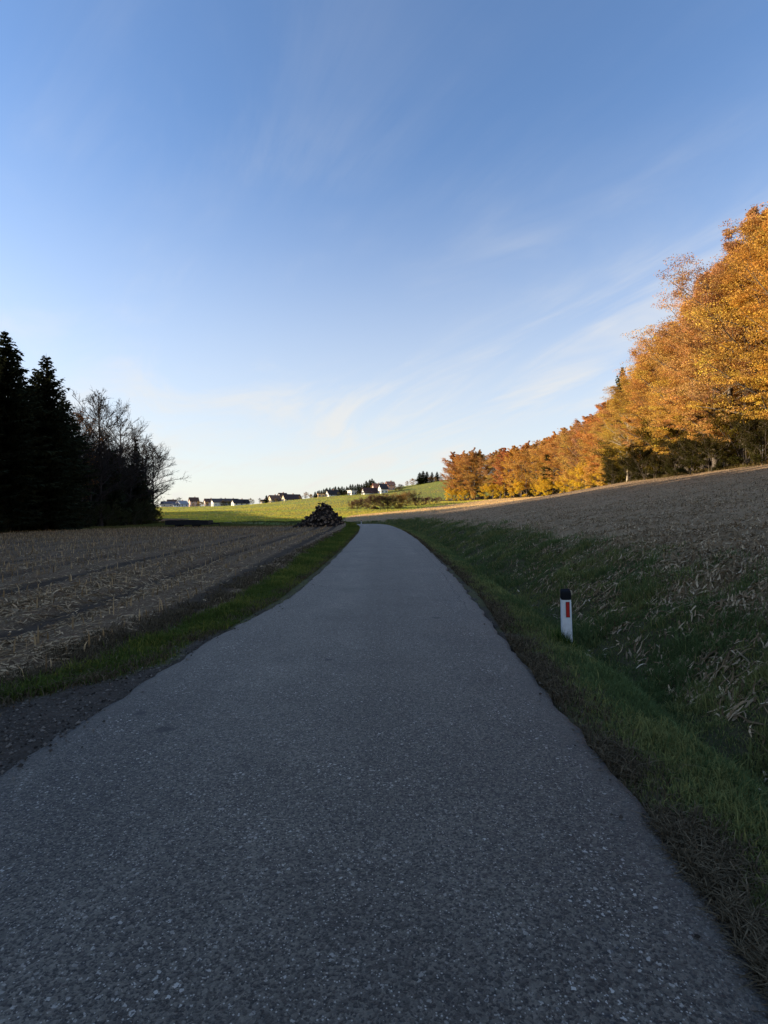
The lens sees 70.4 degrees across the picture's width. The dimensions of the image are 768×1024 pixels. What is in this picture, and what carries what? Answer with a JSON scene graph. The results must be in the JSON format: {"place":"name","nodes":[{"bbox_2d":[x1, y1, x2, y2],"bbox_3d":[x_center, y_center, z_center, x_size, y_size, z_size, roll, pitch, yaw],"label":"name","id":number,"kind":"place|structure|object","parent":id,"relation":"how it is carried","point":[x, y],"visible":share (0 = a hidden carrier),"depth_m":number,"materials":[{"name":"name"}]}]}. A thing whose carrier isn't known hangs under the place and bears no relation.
{"place":"outdoors","nodes":[
{"label":"outdoors","id":0,"kind":"place"},
{"bbox_2d":[0,522,767,1023],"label":"road","id":1,"kind":"structure","parent":0,"point":[358,780],"depth_m":2.38,"materials":[{"name":"grey asphalt"}]},
{"bbox_2d":[0,464,767,922],"bbox_3d":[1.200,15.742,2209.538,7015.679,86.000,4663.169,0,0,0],"label":"ground","id":2,"kind":"structure","parent":0,"point":[68,580],"depth_m":13.12,"materials":[{"name":"soil"}]},
{"bbox_2d":[1,375,65,531],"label":"spruce tree","id":3,"kind":"object","parent":2,"relation":"on","point":[37,493],"visible":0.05,"depth_m":69.31,"materials":[{"name":"green plant"}]},
{"bbox_2d":[0,331,69,532],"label":"spruce tree","id":4,"kind":"object","parent":2,"relation":"on","point":[14,403],"visible":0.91,"depth_m":65.76,"materials":[{"name":"green plant"}]},
{"bbox_2d":[8,355,94,530],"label":"spruce tree","id":5,"kind":"object","parent":2,"relation":"on","point":[48,385],"visible":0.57,"depth_m":70.61,"materials":[{"name":"green plant"}]},
{"bbox_2d":[19,373,86,529],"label":"spruce tree","id":6,"kind":"object","parent":2,"relation":"on","point":[74,484],"visible":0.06,"depth_m":73.85,"materials":[{"name":"green plant"}]},
{"bbox_2d":[51,393,107,526],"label":"spruce tree","id":7,"kind":"object","parent":2,"relation":"on","point":[76,478],"visible":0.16,"depth_m":79.55,"materials":[{"name":"green plant"}]},
{"bbox_2d":[71,408,110,517],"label":"bare tree","id":8,"kind":"object","parent":2,"relation":"on","point":[86,431],"visible":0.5,"depth_m":84.48,"materials":[{"name":"brown plant"}]},
{"bbox_2d":[80,423,129,526],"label":"bare tree","id":9,"kind":"object","parent":2,"relation":"on","point":[103,471],"visible":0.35,"depth_m":88.97,"materials":[{"name":"brown plant"}]},
{"bbox_2d":[70,387,151,525],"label":"bare tree","id":10,"kind":"object","parent":2,"relation":"on","point":[100,416],"visible":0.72,"depth_m":91.77,"materials":[{"name":"brown plant"}]},
{"bbox_2d":[103,450,132,525],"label":"spruce tree","id":11,"kind":"object","parent":2,"relation":"on","point":[114,496],"visible":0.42,"depth_m":97.76,"materials":[{"name":"green plant"}]},
{"bbox_2d":[85,436,151,505],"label":"bare tree","id":12,"kind":"object","parent":2,"relation":"on","point":[121,460],"visible":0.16,"depth_m":103.30,"materials":[{"name":"brown plant"}]},
{"bbox_2d":[80,408,168,501],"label":"bare tree","id":13,"kind":"object","parent":2,"relation":"on","point":[135,433],"visible":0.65,"depth_m":100.53,"materials":[{"name":"brown plant"}]},
{"bbox_2d":[124,439,153,523],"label":"spruce tree","id":14,"kind":"object","parent":2,"relation":"on","point":[137,492],"visible":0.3,"depth_m":115.74,"materials":[{"name":"green plant"}]},
{"bbox_2d":[122,447,157,523],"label":"bare tree","id":15,"kind":"object","parent":2,"relation":"on","point":[133,471],"visible":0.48,"depth_m":112.88,"materials":[{"name":"brown plant"}]},
{"bbox_2d":[130,462,173,503],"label":"bare tree","id":16,"kind":"object","parent":2,"relation":"on","point":[157,483],"visible":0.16,"depth_m":135.12,"materials":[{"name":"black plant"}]},
{"bbox_2d":[129,435,175,505],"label":"bare tree","id":17,"kind":"object","parent":2,"relation":"on","point":[156,490],"visible":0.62,"depth_m":122.06,"materials":[{"name":"brown plant"}]},
{"bbox_2d":[129,441,190,519],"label":"bare tree","id":18,"kind":"object","parent":2,"relation":"on","point":[155,483],"visible":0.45,"depth_m":130.57,"materials":[{"name":"brown plant"}]},
{"bbox_2d":[0,525,332,679],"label":"maize stubble","id":19,"kind":"object","parent":2,"relation":"on","point":[40,534],"visible":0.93,"depth_m":29.24,"materials":[{"name":"beige plant"}]},
{"bbox_2d":[0,524,344,682],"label":"maize straw","id":20,"kind":"object","parent":2,"relation":"on","point":[19,601],"visible":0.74,"depth_m":10.72,"materials":[{"name":"brown plant"}]},
{"bbox_2d":[0,521,359,702],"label":"grass","id":21,"kind":"structure","parent":2,"relation":"on","point":[278,579],"depth_m":7.15,"materials":[{"name":"green plant"}]},
{"bbox_2d":[165,520,219,526],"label":"farm trailer","id":22,"kind":"object","parent":2,"relation":"on","point":[193,523],"visible":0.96,"depth_m":76.96,"materials":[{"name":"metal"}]},
{"bbox_2d":[90,517,344,528],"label":"meadow grass","id":23,"kind":"structure","parent":2,"relation":"on","point":[214,525],"depth_m":92.88,"materials":[{"name":"green plant"}]},
{"bbox_2d":[281,493,301,500],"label":"house","id":24,"kind":"structure","parent":2,"relation":"on","point":[288,497],"depth_m":395.33,"materials":[{"name":"paint"}]},
{"bbox_2d":[155,479,490,522],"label":"meadow grass","id":25,"kind":"structure","parent":2,"relation":"on","point":[246,517],"depth_m":214.44,"materials":[{"name":"green plant"}]},
{"bbox_2d":[0,540,767,1015],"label":"gravel","id":26,"kind":"structure","parent":2,"relation":"on","point":[66,720],"depth_m":4.10,"materials":[{"name":"grey gravel"}]},
{"bbox_2d":[8,460,767,532],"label":"edge grass","id":27,"kind":"structure","parent":2,"relation":"on","point":[752,463],"depth_m":66.15,"materials":[{"name":"beige"}]},
{"bbox_2d":[343,496,541,520],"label":"field stubble","id":28,"kind":"object","parent":2,"relation":"on","point":[455,506],"visible":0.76,"depth_m":149.48,"materials":[{"name":"beige plant"}]},
{"bbox_2d":[439,451,461,500],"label":"beech tree","id":29,"kind":"object","parent":2,"relation":"on","point":[446,464],"visible":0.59,"depth_m":288.56,"materials":[{"name":"orange plant"}]},
{"bbox_2d":[444,456,466,499],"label":"beech tree","id":30,"kind":"object","parent":2,"relation":"on","point":[455,471],"visible":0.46,"depth_m":285.29,"materials":[{"name":"orange plant"}]},
{"bbox_2d":[446,450,480,498],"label":"beech tree","id":31,"kind":"object","parent":2,"relation":"on","point":[454,474],"visible":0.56,"depth_m":280.48,"materials":[{"name":"orange plant"}]},
{"bbox_2d":[454,451,478,499],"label":"beech tree","id":32,"kind":"object","parent":2,"relation":"on","point":[463,469],"visible":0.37,"depth_m":277.57,"materials":[{"name":"orange plant"}]},
{"bbox_2d":[458,447,488,499],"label":"beech tree","id":33,"kind":"object","parent":2,"relation":"on","point":[464,459],"visible":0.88,"depth_m":272.57,"materials":[{"name":"orange plant"}]},
{"bbox_2d":[464,449,492,499],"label":"beech tree","id":34,"kind":"object","parent":2,"relation":"on","point":[476,460],"visible":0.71,"depth_m":273.16,"materials":[{"name":"orange plant"}]},
{"bbox_2d":[476,452,499,498],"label":"beech tree","id":35,"kind":"object","parent":2,"relation":"on","point":[480,468],"visible":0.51,"depth_m":267.50,"materials":[{"name":"orange plant"}]},
{"bbox_2d":[484,450,512,497],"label":"beech tree","id":36,"kind":"object","parent":2,"relation":"on","point":[490,460],"visible":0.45,"depth_m":261.32,"materials":[{"name":"orange plant"}]},
{"bbox_2d":[492,448,518,497],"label":"beech tree","id":37,"kind":"object","parent":2,"relation":"on","point":[499,464],"visible":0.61,"depth_m":253.80,"materials":[{"name":"orange plant"}]},
{"bbox_2d":[500,445,531,496],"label":"beech tree","id":38,"kind":"object","parent":2,"relation":"on","point":[512,450],"visible":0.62,"depth_m":245.07,"materials":[{"name":"orange plant"}]},
{"bbox_2d":[504,449,533,495],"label":"beech tree","id":39,"kind":"object","parent":2,"relation":"on","point":[511,467],"visible":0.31,"depth_m":238.70,"materials":[{"name":"orange plant"}]},
{"bbox_2d":[511,479,526,497],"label":"beech shrub","id":40,"kind":"object","parent":2,"relation":"on","point":[520,486],"visible":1,"depth_m":225.70,"materials":[{"name":"yellow plant"}]},
{"bbox_2d":[508,446,538,495],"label":"beech tree","id":41,"kind":"object","parent":2,"relation":"on","point":[517,471],"visible":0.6,"depth_m":230.50,"materials":[{"name":"orange plant"}]},
{"bbox_2d":[517,443,543,493],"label":"beech tree","id":42,"kind":"object","parent":2,"relation":"on","point":[533,447],"visible":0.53,"depth_m":224.97,"materials":[{"name":"orange plant"}]},
{"bbox_2d":[523,437,559,484],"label":"beech tree","id":43,"kind":"object","parent":2,"relation":"on","point":[532,460],"visible":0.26,"depth_m":216.72,"materials":[{"name":"orange plant"}]},
{"bbox_2d":[531,437,562,483],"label":"beech tree","id":44,"kind":"object","parent":2,"relation":"on","point":[536,464],"visible":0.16,"depth_m":211.13,"materials":[{"name":"orange plant"}]},
{"bbox_2d":[540,446,556,494],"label":"spruce tree","id":45,"kind":"object","parent":2,"relation":"on","point":[544,468],"visible":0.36,"depth_m":204.72,"materials":[{"name":"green plant"}]},
{"bbox_2d":[529,431,569,494],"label":"beech tree","id":46,"kind":"object","parent":2,"relation":"on","point":[543,458],"visible":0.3,"depth_m":202.69,"materials":[{"name":"orange plant"}]},
{"bbox_2d":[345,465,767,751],"bbox_3d":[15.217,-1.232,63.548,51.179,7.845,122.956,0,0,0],"label":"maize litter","id":47,"kind":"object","parent":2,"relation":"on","point":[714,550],"visible":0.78,"depth_m":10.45,"materials":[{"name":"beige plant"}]},
{"bbox_2d":[545,429,571,481],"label":"beech tree","id":48,"kind":"object","parent":2,"relation":"on","point":[550,439],"visible":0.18,"depth_m":195.39,"materials":[{"name":"orange plant"}]},
{"bbox_2d":[540,427,578,491],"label":"beech tree","id":49,"kind":"object","parent":2,"relation":"on","point":[553,448],"visible":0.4,"depth_m":187.58,"materials":[{"name":"orange plant"}]},
{"bbox_2d":[355,516,767,925],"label":"grass","id":50,"kind":"structure","parent":2,"relation":"on","point":[743,806],"depth_m":6.07,"materials":[{"name":"green plant"}]},
{"bbox_2d":[560,589,572,640],"bbox_3d":[2.253,1.348,6.718,0.132,0.791,0.090,-2,0,6],"label":"marker post","id":51,"kind":"object","parent":2,"relation":"on","point":[566,610],"visible":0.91,"depth_m":6.68,"materials":[{"name":"white plastic"}]},
{"bbox_2d":[546,627,588,652],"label":"grass","id":52,"kind":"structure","parent":2,"relation":"on","point":[566,638],"depth_m":6.62,"materials":[{"name":"green plant"}]},
{"bbox_2d":[553,420,583,476],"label":"beech tree","id":53,"kind":"object","parent":2,"relation":"on","point":[563,437],"visible":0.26,"depth_m":172.43,"materials":[{"name":"orange plant"}]},
{"bbox_2d":[560,469,583,491],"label":"beech shrub","id":54,"kind":"object","parent":2,"relation":"on","point":[566,476],"visible":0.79,"depth_m":155.92,"materials":[{"name":"orange plant"}]},
{"bbox_2d":[554,426,593,488],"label":"beech tree","id":55,"kind":"object","parent":2,"relation":"on","point":[566,449],"visible":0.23,"depth_m":178.99,"materials":[{"name":"orange plant"}]},
{"bbox_2d":[557,416,595,486],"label":"beech tree","id":56,"kind":"object","parent":2,"relation":"on","point":[573,437],"visible":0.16,"depth_m":164.38,"materials":[{"name":"orange plant"}]},
{"bbox_2d":[565,416,597,484],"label":"beech tree","id":57,"kind":"object","parent":2,"relation":"on","point":[580,447],"visible":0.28,"depth_m":159.12,"materials":[{"name":"orange plant"}]},
{"bbox_2d":[568,462,594,488],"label":"beech shrub","id":58,"kind":"object","parent":2,"relation":"on","point":[580,470],"visible":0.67,"depth_m":144.79,"materials":[{"name":"yellow plant"}]},
{"bbox_2d":[575,415,603,486],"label":"beech tree","id":59,"kind":"object","parent":2,"relation":"on","point":[580,442],"visible":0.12,"depth_m":152.84,"materials":[{"name":"orange plant"}]},
{"bbox_2d":[577,416,602,481],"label":"beech tree","id":60,"kind":"object","parent":2,"relation":"on","point":[583,428],"visible":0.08,"depth_m":147.34,"materials":[{"name":"orange plant"}]},
{"bbox_2d":[580,421,602,475],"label":"beech tree","id":61,"kind":"object","parent":2,"relation":"on","point":[596,456],"visible":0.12,"depth_m":130.72,"materials":[{"name":"orange plant"}]},
{"bbox_2d":[574,401,609,475],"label":"beech tree","id":62,"kind":"object","parent":2,"relation":"on","point":[590,420],"visible":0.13,"depth_m":138.20,"materials":[{"name":"orange plant"}]},
{"bbox_2d":[579,462,604,488],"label":"beech shrub","id":63,"kind":"object","parent":2,"relation":"on","point":[586,479],"visible":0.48,"depth_m":138.65,"materials":[{"name":"orange plant"}]},
{"bbox_2d":[587,398,610,468],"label":"beech tree","id":64,"kind":"object","parent":2,"relation":"on","point":[591,440],"visible":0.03,"depth_m":120.19,"materials":[{"name":"orange plant"}]},
{"bbox_2d":[584,404,629,476],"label":"beech tree","id":65,"kind":"object","parent":2,"relation":"on","point":[602,418],"visible":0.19,"depth_m":112.55,"materials":[{"name":"orange plant"}]},
{"bbox_2d":[447,517,767,791],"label":"maize husks","id":66,"kind":"object","parent":2,"relation":"on","point":[643,599],"visible":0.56,"depth_m":8.86,"materials":[{"name":"beige plant"}]},
{"bbox_2d":[602,461,621,483],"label":"edge shrub","id":67,"kind":"object","parent":2,"relation":"on","point":[612,466],"visible":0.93,"depth_m":93.67,"materials":[{"name":"green plant"}]},
{"bbox_2d":[601,454,623,483],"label":"edge shrub","id":68,"kind":"object","parent":2,"relation":"on","point":[609,475],"visible":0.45,"depth_m":98.86,"materials":[{"name":"green plant"}]},
{"bbox_2d":[587,388,643,476],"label":"beech tree","id":69,"kind":"object","parent":2,"relation":"on","point":[606,421],"visible":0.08,"depth_m":105.86,"materials":[{"name":"orange plant"}]},
{"bbox_2d":[590,435,642,482],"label":"beech shrub","id":70,"kind":"object","parent":2,"relation":"on","point":[622,477],"visible":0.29,"depth_m":103.87,"materials":[{"name":"orange plant"}]},
{"bbox_2d":[601,367,632,481],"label":"spruce tree","id":71,"kind":"object","parent":2,"relation":"on","point":[617,381],"visible":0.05,"depth_m":113.92,"materials":[{"name":"green plant"}]},
{"bbox_2d":[602,411,639,480],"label":"tree","id":72,"kind":"object","parent":2,"relation":"on","point":[627,477],"visible":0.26,"depth_m":92.33,"materials":[{"name":"orange plant"}]},
{"bbox_2d":[598,380,649,470],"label":"beech tree","id":73,"kind":"object","parent":2,"relation":"on","point":[619,395],"visible":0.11,"depth_m":98.55,"materials":[{"name":"orange plant"}]},
{"bbox_2d":[604,373,647,473],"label":"beech tree","id":74,"kind":"object","parent":2,"relation":"on","point":[614,401],"visible":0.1,"depth_m":93.73,"materials":[{"name":"orange plant"}]},
{"bbox_2d":[616,453,638,480],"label":"edge shrub","id":75,"kind":"object","parent":2,"relation":"on","point":[622,462],"visible":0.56,"depth_m":87.38,"materials":[{"name":"green plant"}]},
{"bbox_2d":[616,438,645,476],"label":"beech shrub","id":76,"kind":"object","parent":2,"relation":"on","point":[628,451],"visible":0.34,"depth_m":91.79,"materials":[{"name":"orange plant"}]},
{"bbox_2d":[621,370,659,465],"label":"beech tree","id":77,"kind":"object","parent":2,"relation":"on","point":[626,442],"visible":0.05,"depth_m":88.07,"materials":[{"name":"orange plant"}]},
{"bbox_2d":[628,443,656,479],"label":"edge shrub","id":78,"kind":"object","parent":2,"relation":"on","point":[646,454],"visible":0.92,"depth_m":76.63,"materials":[{"name":"green plant"}]},
{"bbox_2d":[612,354,680,474],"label":"beech tree","id":79,"kind":"object","parent":2,"relation":"on","point":[626,387],"visible":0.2,"depth_m":82.82,"materials":[{"name":"orange plant"}]},
{"bbox_2d":[642,454,666,477],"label":"edge shrub","id":80,"kind":"object","parent":2,"relation":"on","point":[656,461],"visible":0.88,"depth_m":74.15,"materials":[{"name":"green plant"}]},
{"bbox_2d":[604,328,705,465],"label":"beech tree","id":81,"kind":"object","parent":2,"relation":"on","point":[645,364],"visible":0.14,"depth_m":79.60,"materials":[{"name":"orange plant"}]},
{"bbox_2d":[636,425,673,472],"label":"beech shrub","id":82,"kind":"object","parent":2,"relation":"on","point":[651,468],"visible":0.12,"depth_m":81.65,"materials":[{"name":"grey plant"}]},
{"bbox_2d":[628,413,683,473],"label":"beech shrub","id":83,"kind":"object","parent":2,"relation":"on","point":[647,438],"visible":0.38,"depth_m":75.16,"materials":[{"name":"orange plant"}]},
{"bbox_2d":[614,343,700,474],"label":"beech tree","id":84,"kind":"object","parent":2,"relation":"on","point":[626,420],"visible":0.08,"depth_m":83.81,"materials":[{"name":"orange plant"}]},
{"bbox_2d":[659,448,688,476],"bbox_3d":[34.606,-5.803,64.477,3.080,3.440,2.775,0,0,-5],"label":"edge shrub","id":85,"kind":"object","parent":2,"relation":"on","point":[675,456],"visible":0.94,"depth_m":64.53,"materials":[{"name":"green plant"}]},
{"bbox_2d":[661,434,694,473],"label":"edge shrub","id":86,"kind":"object","parent":2,"relation":"on","point":[672,446],"visible":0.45,"depth_m":66.95,"materials":[{"name":"green plant"}]},
{"bbox_2d":[620,300,740,470],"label":"beech tree","id":87,"kind":"object","parent":2,"relation":"on","point":[635,374],"visible":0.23,"depth_m":72.09,"materials":[{"name":"orange plant"}]},
{"bbox_2d":[641,337,724,470],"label":"beech tree","id":88,"kind":"object","parent":2,"relation":"on","point":[656,401],"visible":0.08,"depth_m":72.62,"materials":[{"name":"orange plant"}]},
{"bbox_2d":[675,433,709,474],"bbox_3d":[34.080,-6.270,59.988,3.944,4.640,3.441,0,0,4],"label":"edge shrub","id":89,"kind":"object","parent":2,"relation":"on","point":[686,453],"visible":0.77,"depth_m":59.68,"materials":[{"name":"green plant"}]},
{"bbox_2d":[636,239,767,465],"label":"beech tree","id":90,"kind":"object","parent":2,"relation":"on","point":[685,342],"visible":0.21,"depth_m":58.85,"materials":[{"name":"orange plant"}]},
{"bbox_2d":[642,265,767,467],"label":"beech tree","id":91,"kind":"object","parent":2,"relation":"on","point":[677,426],"visible":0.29,"depth_m":61.20,"materials":[{"name":"orange plant"}]},
{"bbox_2d":[688,432,729,470],"bbox_3d":[34.030,-6.270,56.968,3.991,4.457,3.596,0,0,33],"label":"edge shrub","id":92,"kind":"object","parent":2,"relation":"on","point":[707,442],"visible":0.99,"depth_m":56.45,"materials":[{"name":"green plant"}]},
{"bbox_2d":[651,202,767,463],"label":"beech tree","id":93,"kind":"object","parent":2,"relation":"on","point":[680,279],"visible":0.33,"depth_m":55.81,"materials":[{"name":"orange plant"}]},
{"bbox_2d":[663,305,763,468],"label":"beech tree","id":94,"kind":"object","parent":2,"relation":"on","point":[703,466],"visible":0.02,"depth_m":66.44,"materials":[{"name":"orange plant"}]},
{"bbox_2d":[689,406,741,464],"bbox_3d":[37.654,-8.305,60.663,5.900,7.314,6.550,0,0,15],"label":"beech shrub","id":95,"kind":"object","parent":2,"relation":"on","point":[710,454],"visible":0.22,"depth_m":59.64,"materials":[{"name":"orange plant"}]},
{"bbox_2d":[672,209,767,426],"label":"beech tree","id":96,"kind":"object","parent":2,"relation":"on","point":[707,314],"visible":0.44,"depth_m":52.39,"materials":[{"name":"orange plant"}]},
{"bbox_2d":[696,208,767,417],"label":"beech tree","id":97,"kind":"object","parent":2,"relation":"on","point":[729,277],"visible":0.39,"depth_m":52.68,"materials":[{"name":"orange plant"}]},
{"bbox_2d":[702,405,767,461],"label":"beech shrub","id":98,"kind":"object","parent":2,"relation":"on","point":[731,433],"visible":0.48,"depth_m":55.80,"materials":[{"name":"orange plant"}]},
{"bbox_2d":[712,201,767,419],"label":"beech tree","id":99,"kind":"object","parent":2,"relation":"on","point":[761,263],"visible":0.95,"depth_m":46.53,"materials":[{"name":"orange plant"}]},
{"bbox_2d":[724,410,767,464],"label":"edge shrub","id":100,"kind":"object","parent":2,"relation":"on","point":[751,424],"visible":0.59,"depth_m":51.54,"materials":[{"name":"green plant"}]},
{"bbox_2d":[736,416,767,464],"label":"edge shrub","id":101,"kind":"object","parent":2,"relation":"on","point":[757,457],"visible":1,"depth_m":48.55,"materials":[{"name":"green plant"}]},
{"bbox_2d":[751,207,767,318],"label":"beech tree","id":102,"kind":"object","parent":2,"relation":"on","point":[761,243],"visible":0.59,"depth_m":44.57,"materials":[{"name":"orange plant"}]},
{"bbox_2d":[0,529,767,1023],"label":"dry grass","id":103,"kind":"structure","parent":0,"point":[704,867],"depth_m":3.26,"materials":[{"name":"brown plant"}]},
{"bbox_2d":[0,0,767,506],"label":"sky","id":104,"kind":"structure","parent":0,"point":[312,246],"materials":[{"name":"blue"}]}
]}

